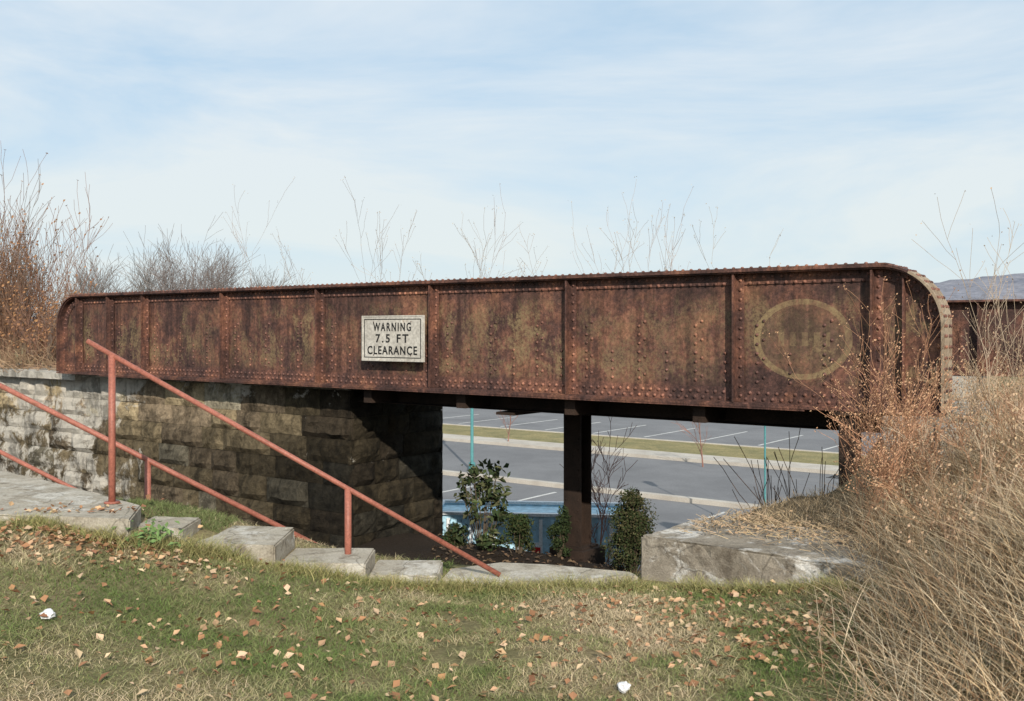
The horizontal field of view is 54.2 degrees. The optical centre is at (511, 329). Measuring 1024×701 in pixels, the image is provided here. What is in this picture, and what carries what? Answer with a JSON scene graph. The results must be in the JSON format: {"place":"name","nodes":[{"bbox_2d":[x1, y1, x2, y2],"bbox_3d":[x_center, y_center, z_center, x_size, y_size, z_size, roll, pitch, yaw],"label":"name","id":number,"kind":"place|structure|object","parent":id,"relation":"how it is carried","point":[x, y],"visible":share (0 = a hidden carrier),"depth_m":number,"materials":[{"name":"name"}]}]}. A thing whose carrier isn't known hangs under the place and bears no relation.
{"place":"outdoors","nodes":[
{"label":"outdoors","id":0,"kind":"place"},
{"bbox_2d":[0,336,1023,700],"bbox_3d":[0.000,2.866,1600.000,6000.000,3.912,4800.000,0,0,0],"label":"ground","id":1,"kind":"structure","parent":0,"point":[414,546],"depth_m":5.74,"materials":[{"name":"plant"}]},
{"bbox_2d":[41,239,149,316],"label":"bare tree","id":2,"kind":"object","parent":1,"relation":"on","point":[104,280],"visible":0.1,"depth_m":69.62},
{"bbox_2d":[111,518,183,547],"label":"green weed","id":3,"kind":"object","parent":1,"relation":"on","point":[153,530],"visible":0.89,"depth_m":7.15,"materials":[{"name":"green plant"}]},
{"bbox_2d":[109,225,202,291],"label":"bare tree","id":4,"kind":"object","parent":1,"relation":"on","point":[144,289],"visible":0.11,"depth_m":74.46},
{"bbox_2d":[118,497,240,532],"bbox_3d":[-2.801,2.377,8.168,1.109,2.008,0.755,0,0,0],"label":"grass strip","id":5,"kind":"object","parent":1,"relation":"on","point":[157,504],"depth_m":8.16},
{"bbox_2d":[123,215,256,290],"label":"bare tree","id":6,"kind":"object","parent":1,"relation":"on","point":[188,284],"visible":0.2,"depth_m":71.63,"materials":[{"name":"plant"}]},
{"bbox_2d":[167,238,260,288],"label":"bare tree","id":7,"kind":"object","parent":1,"relation":"on","point":[230,271],"visible":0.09,"depth_m":77.53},
{"bbox_2d":[0,376,442,546],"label":"stone abutment wall","id":8,"kind":"structure","parent":1,"relation":"on","point":[388,455],"depth_m":17.11,"materials":[{"name":"stone"}]},
{"bbox_2d":[0,245,29,365],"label":"bare shrub","id":9,"kind":"object","parent":8,"relation":"on","point":[6,323],"visible":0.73,"depth_m":23.06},
{"bbox_2d":[0,185,42,354],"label":"bare shrub","id":10,"kind":"object","parent":8,"relation":"on","point":[19,276],"visible":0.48,"depth_m":23.64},
{"bbox_2d":[0,216,43,364],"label":"bare shrub","id":11,"kind":"object","parent":8,"relation":"on","point":[16,262],"visible":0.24,"depth_m":24.41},
{"bbox_2d":[0,151,47,350],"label":"bare shrub","id":12,"kind":"object","parent":8,"relation":"on","point":[17,227],"visible":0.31,"depth_m":24.30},
{"bbox_2d":[0,198,51,363],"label":"bare shrub","id":13,"kind":"object","parent":8,"relation":"on","point":[16,258],"visible":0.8,"depth_m":23.15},
{"bbox_2d":[0,339,55,370],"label":"dry bramble","id":14,"kind":"object","parent":8,"relation":"on","point":[21,359],"visible":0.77,"depth_m":21.95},
{"bbox_2d":[0,201,56,360],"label":"bare shrub","id":15,"kind":"object","parent":8,"relation":"on","point":[27,258],"visible":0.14,"depth_m":24.56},
{"bbox_2d":[1,291,55,366],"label":"bare shrub","id":16,"kind":"object","parent":8,"relation":"on","point":[23,308],"visible":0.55,"depth_m":22.50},
{"bbox_2d":[3,303,55,367],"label":"bare shrub","id":17,"kind":"object","parent":8,"relation":"on","point":[33,339],"visible":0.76,"depth_m":22.18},
{"bbox_2d":[0,165,60,365],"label":"bare shrub","id":18,"kind":"object","parent":8,"relation":"on","point":[25,289],"visible":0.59,"depth_m":23.47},
{"bbox_2d":[6,267,54,361],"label":"bare shrub","id":19,"kind":"object","parent":8,"relation":"on","point":[25,309],"visible":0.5,"depth_m":22.91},
{"bbox_2d":[0,240,68,365],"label":"bare shrub","id":20,"kind":"object","parent":8,"relation":"on","point":[35,283],"visible":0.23,"depth_m":23.95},
{"bbox_2d":[14,306,56,365],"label":"bare shrub","id":21,"kind":"object","parent":8,"relation":"on","point":[43,336],"visible":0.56,"depth_m":22.42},
{"bbox_2d":[0,225,72,365],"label":"bare shrub","id":22,"kind":"object","parent":8,"relation":"on","point":[26,284],"visible":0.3,"depth_m":24.24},
{"bbox_2d":[0,232,73,353],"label":"bare shrub","id":23,"kind":"object","parent":8,"relation":"on","point":[48,271],"visible":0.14,"depth_m":25.37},
{"bbox_2d":[22,308,56,368],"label":"bare shrub","id":24,"kind":"object","parent":8,"relation":"on","point":[50,331],"visible":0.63,"depth_m":22.18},
{"bbox_2d":[7,206,88,365],"bbox_3d":[-11.303,-1.057,24.139,1.948,4.019,1.436,0,0,0],"label":"bare shrub","id":25,"kind":"object","parent":8,"relation":"on","point":[48,270],"visible":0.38,"depth_m":24.15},
{"bbox_2d":[37,272,78,364],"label":"bare shrub","id":26,"kind":"object","parent":8,"relation":"on","point":[58,300],"visible":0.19,"depth_m":24.36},
{"bbox_2d":[17,268,99,334],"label":"bare shrub","id":27,"kind":"object","parent":8,"relation":"on","point":[62,297],"visible":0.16,"depth_m":23.38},
{"bbox_2d":[8,176,112,363],"bbox_3d":[-10.835,-1.472,24.465,2.808,4.848,2.273,0,0,-39],"label":"bare shrub","id":28,"kind":"object","parent":8,"relation":"on","point":[74,240],"visible":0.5,"depth_m":24.29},
{"bbox_2d":[30,277,111,360],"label":"bare shrub","id":29,"kind":"object","parent":8,"relation":"on","point":[57,301],"visible":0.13,"depth_m":22.87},
{"bbox_2d":[0,363,361,389],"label":"coping stones","id":30,"kind":"object","parent":8,"relation":"on","point":[44,373],"visible":0.2,"depth_m":20.09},
{"bbox_2d":[0,339,53,371],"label":"dry bramble","id":31,"kind":"object","parent":30,"relation":"on","point":[23,355],"visible":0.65,"depth_m":21.77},
{"bbox_2d":[0,341,55,372],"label":"dry bramble","id":32,"kind":"object","parent":30,"relation":"on","point":[30,366],"visible":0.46,"depth_m":21.33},
{"bbox_2d":[237,255,296,287],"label":"bare tree","id":33,"kind":"object","parent":1,"relation":"on","point":[267,282],"visible":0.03,"depth_m":79.94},
{"bbox_2d":[0,471,637,586],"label":"concrete stairs","id":34,"kind":"structure","parent":1,"relation":"on","point":[22,493],"depth_m":7.79,"materials":[{"name":"concrete"}]},
{"bbox_2d":[0,383,318,543],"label":"handrail","id":35,"kind":"object","parent":34,"relation":"on","point":[149,462],"visible":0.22,"depth_m":9.18,"materials":[{"name":"red paint"}]},
{"bbox_2d":[86,339,500,576],"bbox_3d":[-1.703,1.034,7.819,3.236,1.932,0.116,0,0,-1],"label":"handrail","id":36,"kind":"object","parent":34,"relation":"on","point":[113,358],"visible":0.81,"depth_m":7.81,"materials":[{"name":"metal"}]},
{"bbox_2d":[441,522,466,545],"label":"evergreen bush","id":37,"kind":"object","parent":1,"relation":"on","point":[449,538],"visible":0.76,"depth_m":15.56,"materials":[{"name":"green plant"}]},
{"bbox_2d":[452,459,512,550],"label":"broadleaf evergreen shrub","id":38,"kind":"object","parent":1,"relation":"on","point":[485,540],"visible":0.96,"depth_m":15.16,"materials":[{"name":"green plant"}]},
{"bbox_2d":[0,500,995,599],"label":"edge grass tufts","id":39,"kind":"object","parent":1,"relation":"on","point":[444,586],"visible":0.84,"depth_m":7.32,"materials":[{"name":"plant"}]},
{"bbox_2d":[56,261,952,564],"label":"plate girder bridge","id":40,"kind":"structure","parent":1,"relation":"on","point":[580,351],"depth_m":12.76,"materials":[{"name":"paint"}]},
{"bbox_2d":[226,176,294,286],"bbox_3d":[-4.720,-1.135,18.105,1.536,3.270,0.706,0,0,29],"label":"tall deck weed","id":41,"kind":"object","parent":40,"relation":"on","point":[249,234],"visible":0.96,"depth_m":18.24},
{"bbox_2d":[336,176,398,282],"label":"tall deck weed","id":42,"kind":"object","parent":40,"relation":"on","point":[367,238],"visible":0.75,"depth_m":16.36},
{"bbox_2d":[362,315,424,361],"bbox_3d":[-1.666,0.120,14.367,1.206,0.656,0.188,0,0,37],"label":"clearance warning sign","id":43,"kind":"object","parent":40,"relation":"attached to","point":[399,338],"visible":1,"depth_m":14.27,"materials":[{"name":"metal"}]},
{"bbox_2d":[475,190,527,276],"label":"tall deck weed","id":44,"kind":"object","parent":40,"relation":"on","point":[496,246],"visible":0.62,"depth_m":14.95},
{"bbox_2d":[599,209,645,272],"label":"tall deck weed","id":45,"kind":"object","parent":40,"relation":"on","point":[621,248],"visible":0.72,"depth_m":13.29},
{"bbox_2d":[655,190,691,270],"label":"tall deck weed","id":46,"kind":"object","parent":40,"relation":"on","point":[672,240],"visible":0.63,"depth_m":12.86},
{"bbox_2d":[0,493,1017,700],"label":"fallen leaves","id":47,"kind":"object","parent":1,"relation":"on","point":[288,654],"visible":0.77,"depth_m":6.15,"materials":[{"name":"plant"}]},
{"bbox_2d":[497,513,535,553],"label":"evergreen bush","id":48,"kind":"object","parent":1,"relation":"on","point":[519,527],"visible":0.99,"depth_m":14.88,"materials":[{"name":"green plant"}]},
{"bbox_2d":[431,533,639,572],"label":"leaf mulch","id":49,"kind":"object","parent":1,"relation":"on","point":[490,559],"visible":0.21,"depth_m":14.57,"materials":[{"name":"brown plant"}]},
{"bbox_2d":[546,505,572,557],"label":"evergreen bush","id":50,"kind":"object","parent":1,"relation":"on","point":[558,533],"visible":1,"depth_m":14.65,"materials":[{"name":"green plant"}]},
{"bbox_2d":[561,437,627,542],"bbox_3d":[1.524,3.379,18.133,1.295,2.954,1.763,0,0,0],"label":"young bare tree","id":51,"kind":"object","parent":1,"relation":"on","point":[598,491],"visible":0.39,"depth_m":17.80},
{"bbox_2d":[442,475,749,572],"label":"parking lot","id":52,"kind":"structure","parent":1,"relation":"on","point":[672,513],"depth_m":27.96,"materials":[{"name":"asphalt"}]},
{"bbox_2d":[443,499,626,565],"bbox_3d":[0.365,4.015,18.295,3.600,1.550,1.330,0,0,6],"label":"blue dumpster container","id":53,"kind":"object","parent":52,"relation":"on","point":[544,514],"visible":0.13,"depth_m":17.76,"materials":[{"name":"blue painted metal"},{"name":"off white paint"}]},
{"bbox_2d":[764,426,765,502],"bbox_3d":[5.819,2.440,23.000,0.314,4.720,0.314,0,0,23],"label":"street lamp post","id":54,"kind":"object","parent":52,"relation":"on","point":[764,462],"visible":0.09,"depth_m":22.98,"materials":[{"name":"metal"}]},
{"bbox_2d":[591,418,636,564],"bbox_3d":[1.385,3.135,17.295,1.371,3.433,1.105,0,0,29],"label":"young bare tree","id":55,"kind":"object","parent":1,"relation":"on","point":[602,518],"visible":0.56,"depth_m":17.30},
{"bbox_2d":[599,486,658,573],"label":"arborvitae shrub","id":56,"kind":"object","parent":1,"relation":"on","point":[634,527],"visible":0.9,"depth_m":13.77,"materials":[{"name":"green plant"}]},
{"bbox_2d":[442,424,864,465],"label":"grass verge","id":57,"kind":"object","parent":1,"relation":"on","point":[728,451],"depth_m":40.34,"materials":[{"name":"plant"}]},
{"bbox_2d":[443,423,866,455],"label":"kerb","id":58,"kind":"structure","parent":1,"relation":"on","point":[658,439],"depth_m":42.27,"materials":[{"name":"concrete"}]},
{"bbox_2d":[443,407,880,453],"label":"parking lot","id":59,"kind":"structure","parent":1,"relation":"on","point":[809,439],"depth_m":48.20,"materials":[{"name":"asphalt"}]},
{"bbox_2d":[443,414,838,517],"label":"parking stall markings","id":60,"kind":"object","parent":59,"relation":"on","point":[618,429],"visible":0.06,"depth_m":45.00,"materials":[{"name":"paint"}]},
{"bbox_2d":[671,422,710,466],"bbox_3d":[6.344,3.068,34.935,1.623,3.570,1.590,0,0,-29],"label":"young bare tree","id":61,"kind":"object","parent":1,"relation":"on","point":[699,424],"visible":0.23,"depth_m":34.95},
{"bbox_2d":[723,436,797,504],"bbox_3d":[3.255,2.357,12.112,0.927,2.063,1.112,0,0,-23],"label":"bare sapling","id":62,"kind":"object","parent":1,"relation":"on","point":[760,476],"visible":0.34,"depth_m":12.43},
{"bbox_2d":[641,518,892,585],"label":"concrete abutment slab","id":63,"kind":"structure","parent":1,"relation":"on","point":[672,552],"depth_m":7.83,"materials":[{"name":"concrete"}]},
{"bbox_2d":[678,506,881,557],"bbox_3d":[2.429,1.643,8.414,1.795,0.059,1.749,0,0,35],"label":"plant debris","id":64,"kind":"object","parent":63,"relation":"on","point":[783,525],"visible":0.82,"depth_m":8.36,"materials":[{"name":"plant"}]},
{"bbox_2d":[725,444,1011,533],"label":"bank weeds","id":65,"kind":"object","parent":1,"relation":"on","point":[822,505],"visible":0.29,"depth_m":9.62,"materials":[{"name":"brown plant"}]},
{"bbox_2d":[762,280,975,504],"bbox_3d":[3.256,0.585,9.012,1.613,2.099,2.038,0,0,0],"label":"dead goldenrod","id":66,"kind":"object","parent":1,"relation":"on","point":[889,351],"visible":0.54,"depth_m":8.85,"materials":[{"name":"plant"}]},
{"bbox_2d":[814,284,958,509],"bbox_3d":[3.521,0.634,9.193,1.252,2.130,0.836,0,0,-12],"label":"dead goldenrod","id":67,"kind":"object","parent":1,"relation":"on","point":[895,410],"visible":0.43,"depth_m":9.31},
{"bbox_2d":[810,407,965,528],"bbox_3d":[3.183,1.163,8.350,1.091,1.042,0.851,0,0,-31],"label":"dead goldenrod","id":68,"kind":"object","parent":1,"relation":"on","point":[885,466],"visible":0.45,"depth_m":8.27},
{"bbox_2d":[760,494,1023,700],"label":"short mixed grass","id":69,"kind":"structure","parent":1,"relation":"on","point":[869,641],"depth_m":5.13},
{"bbox_2d":[833,380,960,520],"bbox_3d":[3.135,0.999,8.316,1.009,1.189,0.920,0,0,0],"label":"dead goldenrod","id":70,"kind":"object","parent":1,"relation":"on","point":[873,455],"visible":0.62,"depth_m":8.23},
{"bbox_2d":[833,368,969,536],"bbox_3d":[3.083,0.969,8.060,0.980,1.406,0.884,0,0,-17],"label":"dead goldenrod","id":71,"kind":"object","parent":1,"relation":"on","point":[896,453],"visible":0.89,"depth_m":7.94,"materials":[{"name":"plant"}]},
{"bbox_2d":[846,353,963,492],"bbox_3d":[3.490,0.886,8.708,0.819,1.351,1.431,0,0,0],"label":"dead goldenrod","id":72,"kind":"object","parent":1,"relation":"on","point":[893,402],"visible":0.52,"depth_m":8.77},
{"bbox_2d":[818,276,994,508],"bbox_3d":[3.591,0.593,9.247,1.337,2.162,1.481,0,0,0],"label":"dead goldenrod","id":73,"kind":"object","parent":1,"relation":"on","point":[869,404],"visible":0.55,"depth_m":9.09,"materials":[{"name":"plant"}]},
{"bbox_2d":[884,450,947,528],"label":"dry weed","id":74,"kind":"object","parent":1,"relation":"on","point":[913,492],"visible":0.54,"depth_m":7.31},
{"bbox_2d":[888,391,944,496],"bbox_3d":[3.441,0.987,8.635,0.504,0.927,0.572,0,0,0],"label":"dead goldenrod","id":75,"kind":"object","parent":1,"relation":"on","point":[914,441],"visible":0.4,"depth_m":8.56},
{"bbox_2d":[879,461,972,612],"bbox_3d":[2.162,1.097,5.284,0.443,0.776,0.620,0,0,10],"label":"dry weed","id":76,"kind":"object","parent":1,"relation":"on","point":[922,532],"visible":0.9,"depth_m":5.21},
{"bbox_2d":[906,435,960,527],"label":"dry weed","id":77,"kind":"object","parent":1,"relation":"on","point":[924,463],"visible":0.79,"depth_m":7.12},
{"bbox_2d":[881,401,990,489],"bbox_3d":[3.389,0.940,8.017,0.800,0.750,0.475,0,0,42],"label":"dry weed","id":78,"kind":"object","parent":1,"relation":"on","point":[921,437],"visible":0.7,"depth_m":8.00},
{"bbox_2d":[859,428,1020,539],"bbox_3d":[2.814,1.026,6.594,1.027,0.764,0.386,0,0,14],"label":"dry weed","id":79,"kind":"object","parent":1,"relation":"on","point":[908,502],"visible":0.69,"depth_m":6.60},
{"bbox_2d":[905,418,974,501],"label":"dry weed","id":80,"kind":"object","parent":1,"relation":"on","point":[933,451],"visible":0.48,"depth_m":7.98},
{"bbox_2d":[881,400,1021,466],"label":"bridge seat block","id":81,"kind":"structure","parent":1,"relation":"on","point":[956,412],"depth_m":10.03,"materials":[{"name":"concrete"}]},
{"bbox_2d":[901,449,1006,580],"bbox_3d":[2.583,1.056,5.753,0.512,0.830,0.742,0,0,0],"label":"dry weed","id":82,"kind":"object","parent":1,"relation":"on","point":[990,472],"visible":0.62,"depth_m":5.63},
{"bbox_2d":[917,352,995,415],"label":"dry weed","id":83,"kind":"object","parent":1,"relation":"on","point":[963,383],"visible":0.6,"depth_m":10.08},
{"bbox_2d":[919,472,995,572],"bbox_3d":[2.658,1.163,5.944,0.374,0.629,0.944,0,0,17],"label":"dry weed","id":84,"kind":"object","parent":1,"relation":"on","point":[961,521],"visible":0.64,"depth_m":5.87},
{"bbox_2d":[923,358,1010,424],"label":"dry weed","id":85,"kind":"object","parent":1,"relation":"on","point":[974,411],"visible":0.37,"depth_m":8.95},
{"bbox_2d":[914,187,1023,424],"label":"tall dry stalk","id":86,"kind":"object","parent":1,"relation":"on","point":[984,306],"visible":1,"depth_m":8.92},
{"bbox_2d":[918,381,1023,490],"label":"dry weed","id":87,"kind":"object","parent":1,"relation":"on","point":[959,432],"visible":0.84,"depth_m":6.82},
{"bbox_2d":[956,359,991,416],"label":"dry weed","id":88,"kind":"object","parent":1,"relation":"on","point":[964,407],"visible":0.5,"depth_m":9.71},
{"bbox_2d":[943,400,1005,459],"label":"dry weed","id":89,"kind":"object","parent":1,"relation":"on","point":[975,424],"visible":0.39,"depth_m":8.18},
{"bbox_2d":[927,365,1022,480],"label":"dry weed","id":90,"kind":"object","parent":1,"relation":"on","point":[978,417],"visible":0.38,"depth_m":8.04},
{"bbox_2d":[933,423,1022,478],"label":"concrete retaining wall","id":91,"kind":"structure","parent":1,"relation":"on","point":[946,444],"depth_m":8.73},
{"bbox_2d":[952,353,1004,408],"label":"dry weed","id":92,"kind":"object","parent":1,"relation":"on","point":[973,378],"visible":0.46,"depth_m":10.87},
{"bbox_2d":[950,378,1018,444],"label":"dry weed","id":93,"kind":"object","parent":1,"relation":"on","point":[987,408],"visible":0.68,"depth_m":7.90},
{"bbox_2d":[946,299,1023,399],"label":"distant plate girder","id":94,"kind":"object","parent":1,"relation":"on","point":[962,326],"visible":0.17,"depth_m":14.22,"materials":[{"name":"rusted steel"}]},
{"bbox_2d":[949,429,1023,544],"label":"dry weed","id":95,"kind":"object","parent":1,"relation":"on","point":[994,477],"visible":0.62,"depth_m":5.75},
{"bbox_2d":[955,492,1023,589],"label":"dry weed","id":96,"kind":"object","parent":1,"relation":"on","point":[975,501],"visible":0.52,"depth_m":5.05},
{"bbox_2d":[961,350,1022,416],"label":"dry weed","id":97,"kind":"object","parent":1,"relation":"on","point":[985,385],"visible":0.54,"depth_m":9.34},
{"bbox_2d":[962,208,1023,423],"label":"tall dry stalk","id":98,"kind":"object","parent":1,"relation":"on","point":[996,298],"visible":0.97,"depth_m":8.96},
{"bbox_2d":[962,270,1023,396],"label":"dry brush","id":99,"kind":"object","parent":1,"relation":"on","point":[987,344],"visible":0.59,"depth_m":13.97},
{"bbox_2d":[963,402,1023,475],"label":"dry weed","id":100,"kind":"object","parent":1,"relation":"on","point":[988,433],"visible":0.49,"depth_m":7.38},
{"bbox_2d":[972,383,1023,481],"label":"dry weed","id":101,"kind":"object","parent":1,"relation":"on","point":[1003,422],"visible":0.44,"depth_m":7.23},
{"bbox_2d":[977,319,1023,391],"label":"dry brush","id":102,"kind":"object","parent":1,"relation":"on","point":[1018,354],"visible":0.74,"depth_m":13.39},
{"bbox_2d":[985,383,1023,466],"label":"dry weed","id":103,"kind":"object","parent":1,"relation":"on","point":[1008,417],"visible":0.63,"depth_m":7.25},
{"bbox_2d":[986,358,1023,420],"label":"dry weed","id":104,"kind":"object","parent":1,"relation":"on","point":[1004,387],"visible":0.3,"depth_m":9.78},
{"bbox_2d":[992,386,1023,479],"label":"dry weed","id":105,"kind":"object","parent":1,"relation":"on","point":[1009,440],"visible":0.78,"depth_m":7.04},
{"bbox_2d":[994,393,1023,460],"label":"dry weed","id":106,"kind":"object","parent":1,"relation":"on","point":[1018,408],"visible":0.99,"depth_m":5.24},
{"bbox_2d":[1008,443,1023,516],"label":"dry weed","id":107,"kind":"object","parent":1,"relation":"on","point":[1021,463],"visible":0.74,"depth_m":5.72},
{"bbox_2d":[0,0,1023,315],"label":"sky","id":108,"kind":"structure","parent":0,"point":[838,128],"materials":[{"name":"blue"}]},
{"bbox_2d":[21,273,1023,333],"bbox_3d":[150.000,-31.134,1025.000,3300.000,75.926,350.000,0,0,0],"label":"hills","id":109,"kind":"structure","parent":0,"point":[947,287],"depth_m":1065.58,"materials":[{"name":"grey"}]},
{"bbox_2d":[442,441,838,504],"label":"road","id":110,"kind":"structure","parent":0,"point":[691,479],"depth_m":33.39,"materials":[{"name":"asphalt"}]},
{"bbox_2d":[469,408,474,468],"bbox_3d":[-1.360,2.240,34.000,0.314,5.120,0.314,0,0,-22],"label":"street lamp post","id":111,"kind":"object","parent":110,"relation":"on","point":[472,435],"visible":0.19,"depth_m":33.95,"materials":[{"name":"metal"}]},
{"bbox_2d":[443,470,767,509],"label":"kerb","id":112,"kind":"structure","parent":110,"relation":"on","point":[703,501],"depth_m":28.56,"materials":[{"name":"concrete"}]},
{"bbox_2d":[443,437,838,474],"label":"kerb","id":113,"kind":"structure","parent":110,"relation":"on","point":[755,465],"depth_m":36.95,"materials":[{"name":"concrete"}]},
{"bbox_2d":[443,434,838,469],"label":"sidewalk","id":114,"kind":"structure","parent":0,"point":[761,461],"depth_m":37.90,"materials":[{"name":"concrete"}]},
{"bbox_2d":[750,391,1023,700],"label":"tall dry grass","id":115,"kind":"structure","parent":0,"point":[1013,577],"depth_m":4.97,"materials":[{"name":"plant"}]},
{"bbox_2d":[918,370,1023,452],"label":"tall dry grass","id":116,"kind":"structure","parent":0,"point":[991,392],"depth_m":12.84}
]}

